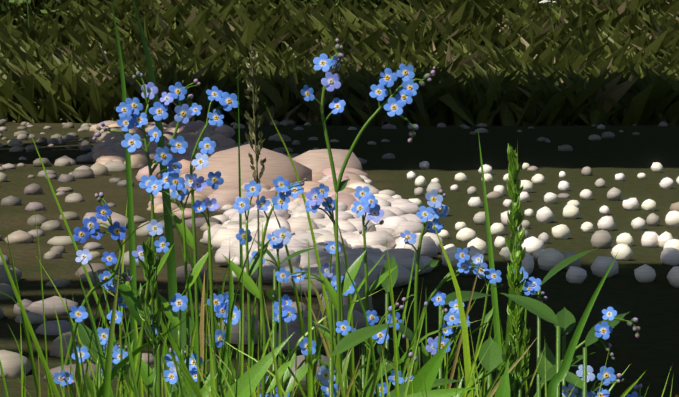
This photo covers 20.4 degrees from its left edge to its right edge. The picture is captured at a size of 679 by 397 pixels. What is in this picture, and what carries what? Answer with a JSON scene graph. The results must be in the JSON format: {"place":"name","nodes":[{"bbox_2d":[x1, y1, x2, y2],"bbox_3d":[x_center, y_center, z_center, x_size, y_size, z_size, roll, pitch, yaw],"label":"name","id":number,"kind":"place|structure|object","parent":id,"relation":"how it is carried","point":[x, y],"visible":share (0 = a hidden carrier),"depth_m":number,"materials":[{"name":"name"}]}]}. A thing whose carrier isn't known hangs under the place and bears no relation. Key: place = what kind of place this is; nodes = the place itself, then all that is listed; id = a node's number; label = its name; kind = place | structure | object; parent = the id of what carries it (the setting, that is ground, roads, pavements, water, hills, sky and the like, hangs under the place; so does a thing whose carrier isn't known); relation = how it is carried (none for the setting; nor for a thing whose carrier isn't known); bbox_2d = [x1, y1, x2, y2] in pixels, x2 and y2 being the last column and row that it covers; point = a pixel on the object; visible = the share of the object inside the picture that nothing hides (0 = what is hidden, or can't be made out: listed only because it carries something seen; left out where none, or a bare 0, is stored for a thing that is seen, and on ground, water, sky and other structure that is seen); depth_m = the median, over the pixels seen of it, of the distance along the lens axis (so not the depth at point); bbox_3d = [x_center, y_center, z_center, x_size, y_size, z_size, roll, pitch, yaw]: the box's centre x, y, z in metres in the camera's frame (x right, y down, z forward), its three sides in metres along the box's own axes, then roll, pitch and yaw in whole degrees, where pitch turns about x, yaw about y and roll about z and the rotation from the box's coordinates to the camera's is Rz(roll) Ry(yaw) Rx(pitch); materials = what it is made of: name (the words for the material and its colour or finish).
{"place":"outdoors","nodes":[
{"label":"outdoors","id":0,"kind":"place"},
{"bbox_2d":[0,121,678,396],"bbox_3d":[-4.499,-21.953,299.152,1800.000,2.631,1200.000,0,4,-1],"label":"ground","id":1,"kind":"structure","parent":0,"point":[448,153],"depth_m":3.09,"materials":[{"name":"soil"}]},
{"bbox_2d":[0,0,678,125],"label":"bank vegetation","id":2,"kind":"object","parent":1,"relation":"on","point":[547,62],"visible":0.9,"depth_m":9.88,"materials":[{"name":"green plant"}]},
{"bbox_2d":[0,118,678,380],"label":"pebbles","id":3,"kind":"object","parent":1,"relation":"on","point":[106,154],"visible":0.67,"depth_m":3.10,"materials":[{"name":"stone"}]},
{"bbox_2d":[0,0,678,396],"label":"grass stems","id":4,"kind":"object","parent":1,"relation":"on","point":[508,362],"depth_m":0.76,"materials":[{"name":"green plant"}]},
{"bbox_2d":[54,38,641,396],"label":"forget-me-not flowers","id":5,"kind":"object","parent":1,"relation":"on","point":[171,179],"visible":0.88,"depth_m":0.76,"materials":[{"name":"blue plant"}]},
{"bbox_2d":[333,55,345,70],"bbox_3d":[0.000,-0.052,0.733,0.005,0.006,0.003,0,4,-1],"label":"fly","id":6,"kind":"object","parent":5,"relation":"on","point":[337,62],"visible":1,"depth_m":0.73}
]}

